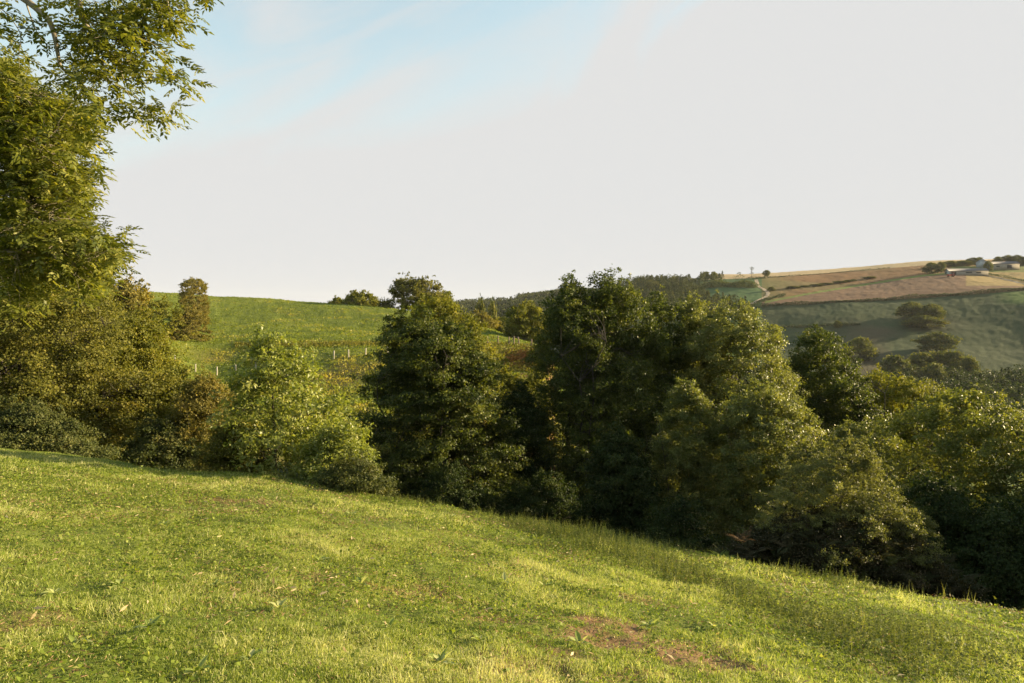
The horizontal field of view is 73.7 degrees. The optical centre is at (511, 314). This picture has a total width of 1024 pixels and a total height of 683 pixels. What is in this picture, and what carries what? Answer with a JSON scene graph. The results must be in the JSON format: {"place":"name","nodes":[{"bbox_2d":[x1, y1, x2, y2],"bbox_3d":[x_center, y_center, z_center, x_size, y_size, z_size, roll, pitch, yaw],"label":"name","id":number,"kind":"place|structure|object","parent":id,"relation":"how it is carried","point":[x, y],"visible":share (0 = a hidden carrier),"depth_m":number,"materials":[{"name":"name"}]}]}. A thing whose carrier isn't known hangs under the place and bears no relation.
{"place":"outdoors","nodes":[
{"label":"outdoors","id":0,"kind":"place"},
{"bbox_2d":[0,259,1023,682],"bbox_3d":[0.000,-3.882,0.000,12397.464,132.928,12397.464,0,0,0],"label":"ground","id":1,"kind":"structure","parent":0,"point":[988,329],"depth_m":13.06,"materials":[{"name":"green plant"}]},
{"bbox_2d":[39,588,59,596],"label":"dock plant","id":2,"kind":"object","parent":1,"relation":"on","point":[52,591],"visible":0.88,"depth_m":5.55,"materials":[{"name":"green plant"}]},
{"bbox_2d":[0,394,124,458],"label":"bramble mound","id":3,"kind":"object","parent":1,"relation":"on","point":[26,425],"visible":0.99,"depth_m":22.04,"materials":[{"name":"green plant"}]},
{"bbox_2d":[0,288,144,416],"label":"hawthorn tree","id":4,"kind":"object","parent":1,"relation":"on","point":[120,304],"visible":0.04,"depth_m":35.07,"materials":[{"name":"green plant"}]},
{"bbox_2d":[66,634,92,645],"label":"dock plant","id":5,"kind":"object","parent":1,"relation":"on","point":[72,639],"visible":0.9,"depth_m":4.50,"materials":[{"name":"green plant"}]},
{"bbox_2d":[0,239,193,457],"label":"hazel tree","id":6,"kind":"object","parent":1,"relation":"on","point":[15,338],"visible":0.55,"depth_m":26.37,"materials":[{"name":"green plant"}]},
{"bbox_2d":[0,0,223,331],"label":"ash tree","id":7,"kind":"object","parent":1,"relation":"on","point":[44,180],"visible":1,"depth_m":10.33,"materials":[{"name":"green plant"}]},
{"bbox_2d":[105,579,130,589],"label":"dock plant","id":8,"kind":"object","parent":1,"relation":"on","point":[119,581],"visible":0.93,"depth_m":5.96,"materials":[{"name":"green plant"}]},
{"bbox_2d":[48,300,198,460],"bbox_3d":[-17.214,3.681,31.137,6.543,8.696,6.291,0,0,-45],"label":"field maple","id":9,"kind":"object","parent":1,"relation":"on","point":[153,358],"visible":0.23,"depth_m":30.33,"materials":[{"name":"green plant"}]},
{"bbox_2d":[98,266,170,350],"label":"oak tree","id":10,"kind":"object","parent":1,"relation":"on","point":[139,294],"visible":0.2,"depth_m":51.43,"materials":[{"name":"green plant"}]},
{"bbox_2d":[134,615,164,627],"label":"dock plant","id":11,"kind":"object","parent":1,"relation":"on","point":[150,622],"visible":1,"depth_m":4.88,"materials":[{"name":"green plant"}]},
{"bbox_2d":[117,412,206,469],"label":"elder bush","id":12,"kind":"object","parent":1,"relation":"on","point":[155,444],"visible":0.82,"depth_m":25.37,"materials":[{"name":"green plant"}]},
{"bbox_2d":[145,293,199,341],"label":"thorn bush","id":13,"kind":"object","parent":1,"relation":"on","point":[163,305],"visible":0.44,"depth_m":105.11,"materials":[{"name":"green plant"}]},
{"bbox_2d":[166,308,213,341],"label":"bush","id":14,"kind":"object","parent":1,"relation":"on","point":[190,315],"visible":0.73,"depth_m":107.75,"materials":[{"name":"green plant"}]},
{"bbox_2d":[177,276,210,324],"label":"tree","id":15,"kind":"object","parent":1,"relation":"on","point":[194,288],"visible":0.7,"depth_m":126.69,"materials":[{"name":"green plant"}]},
{"bbox_2d":[183,654,211,676],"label":"dock plant","id":16,"kind":"object","parent":1,"relation":"on","point":[201,663],"visible":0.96,"depth_m":4.23,"materials":[{"name":"green plant"}]},
{"bbox_2d":[161,364,246,471],"bbox_3d":[-11.827,5.016,26.991,3.876,6.132,3.886,0,0,-24],"label":"hawthorn bush","id":17,"kind":"object","parent":1,"relation":"on","point":[197,404],"visible":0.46,"depth_m":26.34,"materials":[{"name":"green plant"}]},
{"bbox_2d":[208,579,224,589],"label":"dock plant","id":18,"kind":"object","parent":1,"relation":"on","point":[216,581],"visible":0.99,"depth_m":6.32,"materials":[{"name":"green plant"}]},
{"bbox_2d":[190,410,278,474],"bbox_3d":[-8.288,4.101,20.437,2.395,2.511,2.505,0,0,43],"label":"dogwood bush","id":19,"kind":"object","parent":1,"relation":"on","point":[221,459],"visible":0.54,"depth_m":19.91,"materials":[{"name":"green plant"}]},
{"bbox_2d":[240,649,261,664],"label":"dock plant","id":20,"kind":"object","parent":1,"relation":"on","point":[252,651],"visible":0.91,"depth_m":4.51,"materials":[{"name":"green plant"}]},
{"bbox_2d":[174,348,384,374],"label":"fence","id":21,"kind":"object","parent":1,"relation":"on","point":[216,372],"visible":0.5,"depth_m":90.42,"materials":[{"name":"wood"}]},
{"bbox_2d":[269,598,290,611],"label":"dock plant","id":22,"kind":"object","parent":1,"relation":"on","point":[280,603],"visible":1,"depth_m":5.75,"materials":[{"name":"green plant"}]},
{"bbox_2d":[205,323,373,479],"bbox_3d":[-6.535,2.958,20.493,4.706,5.458,4.274,0,0,0],"label":"chestnut tree","id":23,"kind":"object","parent":1,"relation":"on","point":[279,361],"visible":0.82,"depth_m":20.09,"materials":[{"name":"green plant"}]},
{"bbox_2d":[289,408,381,484],"bbox_3d":[-4.944,4.059,19.146,2.865,2.844,2.704,0,0,0],"label":"willow shrub","id":24,"kind":"object","parent":1,"relation":"on","point":[331,443],"visible":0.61,"depth_m":18.84,"materials":[{"name":"green plant"}]},
{"bbox_2d":[328,295,342,303],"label":"thorn bush","id":25,"kind":"object","parent":1,"relation":"on","point":[335,301],"visible":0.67,"depth_m":188.94,"materials":[{"name":"green plant"}]},
{"bbox_2d":[313,449,400,497],"bbox_3d":[-4.037,4.203,17.732,2.180,1.478,2.308,0,0,0],"label":"bramble mound","id":26,"kind":"object","parent":1,"relation":"on","point":[361,474],"visible":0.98,"depth_m":17.43,"materials":[{"name":"green plant"}]},
{"bbox_2d":[339,289,379,306],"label":"oak tree","id":27,"kind":"object","parent":1,"relation":"on","point":[361,298],"visible":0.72,"depth_m":182.80,"materials":[{"name":"green plant"}]},
{"bbox_2d":[352,576,367,585],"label":"dock plant","id":28,"kind":"object","parent":1,"relation":"on","point":[359,578],"visible":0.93,"depth_m":7.02,"materials":[{"name":"green plant"}]},
{"bbox_2d":[147,291,575,454],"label":"pasture","id":29,"kind":"structure","parent":1,"relation":"on","point":[362,401],"depth_m":102.81,"materials":[{"name":"green plant"}]},
{"bbox_2d":[234,339,540,372],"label":"rough growth","id":30,"kind":"object","parent":1,"relation":"on","point":[341,343],"visible":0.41,"depth_m":101.25,"materials":[{"name":"green plant"}]},
{"bbox_2d":[382,618,398,630],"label":"dock plant","id":31,"kind":"object","parent":1,"relation":"on","point":[391,620],"visible":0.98,"depth_m":5.52,"materials":[{"name":"green plant"}]},
{"bbox_2d":[375,271,456,312],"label":"oak tree","id":32,"kind":"object","parent":1,"relation":"on","point":[406,289],"visible":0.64,"depth_m":165.48,"materials":[{"name":"green plant"}]},
{"bbox_2d":[339,302,533,511],"bbox_3d":[-3.577,5.494,33.989,10.078,12.220,8.228,0,0,0],"label":"alder tree","id":33,"kind":"object","parent":1,"relation":"on","point":[449,415],"visible":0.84,"depth_m":32.50,"materials":[{"name":"green plant"}]},
{"bbox_2d":[429,648,455,663],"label":"dock plant","id":34,"kind":"object","parent":1,"relation":"on","point":[442,657],"visible":0.94,"depth_m":4.95,"materials":[{"name":"green plant"}]},
{"bbox_2d":[390,291,505,415],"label":"maple tree","id":35,"kind":"object","parent":1,"relation":"on","point":[441,306],"visible":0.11,"depth_m":41.44,"materials":[{"name":"green plant"}]},
{"bbox_2d":[405,458,510,516],"bbox_3d":[-2.570,8.792,30.970,5.172,4.624,5.167,0,0,0],"label":"holly bush","id":36,"kind":"object","parent":1,"relation":"on","point":[442,480],"visible":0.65,"depth_m":30.23,"materials":[{"name":"green plant"}]},
{"bbox_2d":[475,293,485,312],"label":"oak tree","id":37,"kind":"object","parent":1,"relation":"on","point":[481,305],"visible":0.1,"depth_m":239.63,"materials":[{"name":"green plant"}]},
{"bbox_2d":[471,632,491,640],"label":"dock plant","id":38,"kind":"object","parent":1,"relation":"on","point":[475,635],"visible":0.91,"depth_m":5.54,"materials":[{"name":"green plant"}]},
{"bbox_2d":[465,308,502,329],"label":"thorn bush","id":39,"kind":"object","parent":1,"relation":"on","point":[485,317],"visible":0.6,"depth_m":120.97,"materials":[{"name":"green plant"}]},
{"bbox_2d":[486,295,497,325],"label":"oak tree","id":40,"kind":"object","parent":1,"relation":"on","point":[492,311],"visible":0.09,"depth_m":259.25,"materials":[{"name":"green plant"}]},
{"bbox_2d":[495,314,507,332],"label":"thorn bush","id":41,"kind":"object","parent":1,"relation":"on","point":[499,327],"visible":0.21,"depth_m":149.48,"materials":[{"name":"green plant"}]},
{"bbox_2d":[492,365,523,415],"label":"alder sapling","id":42,"kind":"object","parent":1,"relation":"on","point":[510,387],"visible":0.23,"depth_m":51.42,"materials":[{"name":"green plant"}]},
{"bbox_2d":[487,336,533,344],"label":"fence","id":43,"kind":"object","parent":1,"relation":"on","point":[513,339],"visible":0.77,"depth_m":94.95,"materials":[{"name":"wood"}]},
{"bbox_2d":[0,447,1023,682],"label":"grass","id":44,"kind":"structure","parent":1,"relation":"on","point":[318,642],"depth_m":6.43,"materials":[{"name":"green plant"}]},
{"bbox_2d":[7,407,1017,610],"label":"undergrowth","id":45,"kind":"object","parent":1,"relation":"on","point":[473,510],"depth_m":21.39,"materials":[{"name":"green plant"}]},
{"bbox_2d":[53,450,976,604],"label":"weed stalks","id":46,"kind":"object","parent":1,"relation":"on","point":[645,538],"visible":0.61,"depth_m":13.88,"materials":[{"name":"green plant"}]},
{"bbox_2d":[479,381,559,509],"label":"alder tree","id":47,"kind":"object","parent":1,"relation":"on","point":[523,399],"visible":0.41,"depth_m":35.25,"materials":[{"name":"green plant"}]},
{"bbox_2d":[450,286,597,328],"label":"woodland","id":48,"kind":"object","parent":1,"relation":"on","point":[503,305],"visible":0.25,"depth_m":851.38,"materials":[{"name":"green plant"}]},
{"bbox_2d":[493,346,555,370],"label":"bracken","id":49,"kind":"object","parent":1,"relation":"on","point":[523,354],"visible":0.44,"depth_m":82.93,"materials":[{"name":"plant"}]},
{"bbox_2d":[501,298,551,342],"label":"oak tree","id":50,"kind":"object","parent":1,"relation":"on","point":[519,322],"visible":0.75,"depth_m":113.04,"materials":[{"name":"green plant"}]},
{"bbox_2d":[522,369,549,406],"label":"alder sapling","id":51,"kind":"object","parent":1,"relation":"on","point":[530,385],"visible":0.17,"depth_m":51.53,"materials":[{"name":"green plant"}]},
{"bbox_2d":[501,468,585,528],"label":"holly bush","id":52,"kind":"object","parent":1,"relation":"on","point":[551,502],"visible":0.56,"depth_m":30.51,"materials":[{"name":"green plant"}]},
{"bbox_2d":[521,269,633,524],"bbox_3d":[3.013,5.221,36.811,6.834,15.373,6.946,0,0,0],"label":"alder tree","id":53,"kind":"object","parent":1,"relation":"on","point":[563,317],"visible":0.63,"depth_m":35.71,"materials":[{"name":"green plant"}]},
{"bbox_2d":[133,457,1023,682],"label":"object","id":54,"kind":"object","parent":1,"relation":"on","point":[892,628],"visible":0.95,"depth_m":8.26,"materials":[{"name":"green plant"}]},
{"bbox_2d":[567,630,590,643],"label":"dock plant","id":55,"kind":"object","parent":1,"relation":"on","point":[577,639],"visible":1,"depth_m":5.91,"materials":[{"name":"green plant"}]},
{"bbox_2d":[559,264,676,515],"bbox_3d":[5.867,5.261,37.758,7.004,16.140,7.066,0,0,0],"label":"alder tree","id":56,"kind":"object","parent":1,"relation":"on","point":[638,360],"visible":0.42,"depth_m":36.73,"materials":[{"name":"green plant"}]},
{"bbox_2d":[568,421,668,539],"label":"alder sapling","id":57,"kind":"object","parent":1,"relation":"on","point":[622,494],"visible":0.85,"depth_m":27.29,"materials":[{"name":"green plant"}]},
{"bbox_2d":[640,618,659,629],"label":"dock plant","id":58,"kind":"object","parent":1,"relation":"on","point":[651,622],"visible":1,"depth_m":6.71,"materials":[{"name":"green plant"}]},
{"bbox_2d":[628,284,708,499],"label":"alder tree","id":59,"kind":"object","parent":1,"relation":"on","point":[664,367],"visible":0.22,"depth_m":40.01,"materials":[{"name":"green plant"}]},
{"bbox_2d":[630,493,733,554],"bbox_3d":[5.935,8.337,23.981,3.889,4.092,4.341,0,0,0],"label":"holly bush","id":60,"kind":"object","parent":1,"relation":"on","point":[693,531],"visible":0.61,"depth_m":23.54,"materials":[{"name":"green plant"}]},
{"bbox_2d":[611,271,752,315],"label":"wooded knoll","id":61,"kind":"structure","parent":1,"relation":"on","point":[676,285],"depth_m":636.37,"materials":[{"name":"green plant"}]},
{"bbox_2d":[642,376,727,529],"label":"willow sapling","id":62,"kind":"object","parent":1,"relation":"on","point":[670,461],"visible":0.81,"depth_m":28.42,"materials":[{"name":"green plant"}]},
{"bbox_2d":[655,290,735,450],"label":"sallow tree","id":63,"kind":"object","parent":1,"relation":"on","point":[692,307],"visible":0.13,"depth_m":41.17,"materials":[{"name":"green plant"}]},
{"bbox_2d":[708,550,741,558],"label":"fern","id":64,"kind":"object","parent":1,"relation":"on","point":[725,553],"visible":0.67,"depth_m":13.89,"materials":[{"name":"green plant"}]},
{"bbox_2d":[701,280,759,288],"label":"field hedge","id":65,"kind":"object","parent":1,"relation":"on","point":[751,284],"visible":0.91,"depth_m":666.93,"materials":[{"name":"green plant"}]},
{"bbox_2d":[725,530,753,542],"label":"fern","id":66,"kind":"object","parent":1,"relation":"on","point":[738,537],"visible":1,"depth_m":13.76,"materials":[{"name":"brown plant"}]},
{"bbox_2d":[664,288,831,552],"bbox_3d":[13.210,6.328,39.184,9.266,15.640,9.854,0,0,0],"label":"sallow tree","id":67,"kind":"object","parent":1,"relation":"on","point":[747,333],"visible":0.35,"depth_m":37.77,"materials":[{"name":"green plant"}]},
{"bbox_2d":[743,654,762,666],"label":"dock plant","id":68,"kind":"object","parent":1,"relation":"on","point":[758,656],"visible":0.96,"depth_m":5.90,"materials":[{"name":"green plant"}]},
{"bbox_2d":[692,370,833,549],"bbox_3d":[10.499,7.134,28.044,6.441,9.645,6.508,0,0,0],"label":"sallow tree","id":69,"kind":"object","parent":1,"relation":"on","point":[767,424],"visible":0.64,"depth_m":27.18,"materials":[{"name":"green plant"}]},
{"bbox_2d":[749,293,785,305],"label":"field hedge","id":70,"kind":"object","parent":1,"relation":"on","point":[772,297],"visible":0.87,"depth_m":579.55,"materials":[{"name":"green plant"}]},
{"bbox_2d":[777,322,860,327],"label":"field hedge","id":71,"kind":"object","parent":1,"relation":"on","point":[807,325],"visible":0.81,"depth_m":490.54,"materials":[{"name":"green plant"}]},
{"bbox_2d":[752,268,886,278],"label":"field hedge","id":72,"kind":"object","parent":1,"relation":"on","point":[821,273],"visible":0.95,"depth_m":738.92,"materials":[{"name":"green plant"}]},
{"bbox_2d":[781,323,892,516],"bbox_3d":[20.190,7.737,42.879,7.158,14.494,7.304,0,0,42],"label":"aspen tree","id":73,"kind":"object","parent":1,"relation":"on","point":[836,392],"visible":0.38,"depth_m":41.88,"materials":[{"name":"green plant"}]},
{"bbox_2d":[741,426,950,592],"bbox_3d":[7.412,4.984,15.431,4.292,4.861,4.315,0,0,29],"label":"blackthorn bush","id":74,"kind":"object","parent":1,"relation":"on","point":[884,504],"visible":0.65,"depth_m":15.00,"materials":[{"name":"green plant"}]},
{"bbox_2d":[708,526,993,602],"bbox_3d":[7.469,5.534,14.707,6.454,2.250,2.586,0,0,0],"label":"bracken","id":75,"kind":"object","parent":1,"relation":"on","point":[789,543],"visible":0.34,"depth_m":14.25,"materials":[{"name":"green plant"}]},
{"bbox_2d":[723,502,990,602],"bbox_3d":[7.374,5.537,14.912,5.798,2.745,3.221,0,0,0],"label":"bramble mound","id":76,"kind":"object","parent":1,"relation":"on","point":[760,537],"visible":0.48,"depth_m":14.31,"materials":[{"name":"green plant"}]},
{"bbox_2d":[843,336,879,360],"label":"oak tree","id":77,"kind":"object","parent":1,"relation":"on","point":[864,348],"visible":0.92,"depth_m":405.80,"materials":[{"name":"green plant"}]},
{"bbox_2d":[814,414,915,580],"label":"alder tree","id":78,"kind":"object","parent":1,"relation":"on","point":[866,427],"visible":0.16,"depth_m":32.40,"materials":[{"name":"green plant"}]},
{"bbox_2d":[733,356,1023,444],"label":"valley wood","id":79,"kind":"object","parent":1,"relation":"on","point":[1009,383],"visible":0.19,"depth_m":322.50,"materials":[{"name":"green plant"}]},
{"bbox_2d":[740,287,1023,307],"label":"field hedge","id":80,"kind":"object","parent":1,"relation":"on","point":[899,298],"visible":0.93,"depth_m":540.78,"materials":[{"name":"green plant"}]},
{"bbox_2d":[876,353,915,375],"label":"oak tree","id":81,"kind":"object","parent":1,"relation":"on","point":[891,362],"visible":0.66,"depth_m":357.54,"materials":[{"name":"green plant"}]},
{"bbox_2d":[830,363,976,496],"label":"field maple","id":82,"kind":"object","parent":1,"relation":"on","point":[894,396],"visible":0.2,"depth_m":43.85,"materials":[{"name":"green plant"}]},
{"bbox_2d":[894,301,924,318],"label":"oak tree","id":83,"kind":"object","parent":1,"relation":"on","point":[904,310],"visible":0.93,"depth_m":489.37,"materials":[{"name":"green plant"}]},
{"bbox_2d":[899,314,949,327],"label":"thorn bush","id":84,"kind":"object","parent":1,"relation":"on","point":[921,320],"visible":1,"depth_m":469.48,"materials":[{"name":"green plant"}]},
{"bbox_2d":[904,351,947,375],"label":"oak tree","id":85,"kind":"object","parent":1,"relation":"on","point":[918,360],"visible":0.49,"depth_m":363.15,"materials":[{"name":"green plant"}]},
{"bbox_2d":[922,262,939,273],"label":"oak tree","id":86,"kind":"object","parent":1,"relation":"on","point":[930,266],"visible":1,"depth_m":653.60,"materials":[{"name":"green plant"}]},
{"bbox_2d":[915,303,947,321],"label":"oak tree","id":87,"kind":"object","parent":1,"relation":"on","point":[934,311],"visible":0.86,"depth_m":481.98,"materials":[{"name":"green plant"}]},
{"bbox_2d":[917,361,949,388],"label":"oak tree","id":88,"kind":"object","parent":1,"relation":"on","point":[934,368],"visible":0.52,"depth_m":339.23,"materials":[{"name":"green plant"}]},
{"bbox_2d":[910,331,961,351],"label":"oak tree","id":89,"kind":"object","parent":1,"relation":"on","point":[935,343],"visible":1,"depth_m":419.21,"materials":[{"name":"green plant"}]},
{"bbox_2d":[924,349,955,375],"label":"oak tree","id":90,"kind":"object","parent":1,"relation":"on","point":[940,356],"visible":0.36,"depth_m":365.44,"materials":[{"name":"green plant"}]},
{"bbox_2d":[934,262,945,272],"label":"oak tree","id":91,"kind":"object","parent":1,"relation":"on","point":[942,266],"visible":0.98,"depth_m":647.41,"materials":[{"name":"green plant"}]},
{"bbox_2d":[861,382,1023,608],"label":"ash tree","id":92,"kind":"object","parent":1,"relation":"on","point":[980,474],"visible":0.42,"depth_m":25.13,"materials":[{"name":"green plant"}]},
{"bbox_2d":[885,462,1008,603],"bbox_3d":[12.642,7.099,20.035,3.503,5.463,3.522,0,0,40],"label":"hazel bush","id":93,"kind":"object","parent":1,"relation":"on","point":[925,493],"visible":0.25,"depth_m":19.43,"materials":[{"name":"green plant"}]},
{"bbox_2d":[943,260,960,265],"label":"oak tree","id":94,"kind":"object","parent":1,"relation":"on","point":[951,263],"visible":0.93,"depth_m":696.09,"materials":[{"name":"green plant"}]},
{"bbox_2d":[943,349,976,373],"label":"oak tree","id":95,"kind":"object","parent":1,"relation":"on","point":[957,354],"visible":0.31,"depth_m":365.15,"materials":[{"name":"green plant"}]},
{"bbox_2d":[955,260,974,265],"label":"oak tree","id":96,"kind":"object","parent":1,"relation":"on","point":[962,262],"visible":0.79,"depth_m":700.92,"materials":[{"name":"green plant"}]},
{"bbox_2d":[944,268,988,275],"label":"long shed","id":97,"kind":"structure","parent":1,"relation":"on","point":[976,271],"depth_m":634.57,"materials":[{"name":"grey metal"}]},
{"bbox_2d":[910,491,1023,610],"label":"holly bush","id":98,"kind":"object","parent":1,"relation":"on","point":[1004,526],"visible":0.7,"depth_m":18.02,"materials":[{"name":"green plant"}]},
{"bbox_2d":[955,355,982,380],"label":"oak tree","id":99,"kind":"object","parent":1,"relation":"on","point":[969,361],"visible":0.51,"depth_m":354.88,"materials":[{"name":"green plant"}]},
{"bbox_2d":[976,259,986,267],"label":"farmhouse","id":100,"kind":"object","parent":1,"relation":"on","point":[980,263],"visible":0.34,"depth_m":685.72,"materials":[{"name":"grey stone"}]},
{"bbox_2d":[983,260,993,270],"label":"oak tree","id":101,"kind":"object","parent":1,"relation":"on","point":[987,264],"visible":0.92,"depth_m":654.22,"materials":[{"name":"green plant"}]},
{"bbox_2d":[989,261,1019,269],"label":"barn","id":102,"kind":"structure","parent":1,"relation":"on","point":[1010,265],"depth_m":669.30,"materials":[{"name":"grey metal"}]},
{"bbox_2d":[989,273,1023,280],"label":"field hedge","id":103,"kind":"object","parent":1,"relation":"on","point":[1003,276],"visible":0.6,"depth_m":617.78,"materials":[{"name":"green plant"}]},
{"bbox_2d":[1012,256,1023,265],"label":"oak tree","id":104,"kind":"object","parent":1,"relation":"on","point":[1021,261],"visible":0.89,"depth_m":698.29,"materials":[{"name":"green plant"}]},
{"bbox_2d":[0,0,1023,308],"label":"sky","id":105,"kind":"structure","parent":0,"point":[497,148],"materials":[{"name":"white"}]},
{"bbox_2d":[751,279,769,302],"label":"track","id":106,"kind":"structure","parent":0,"point":[766,291],"depth_m":620.35,"materials":[{"name":"beige soil"}]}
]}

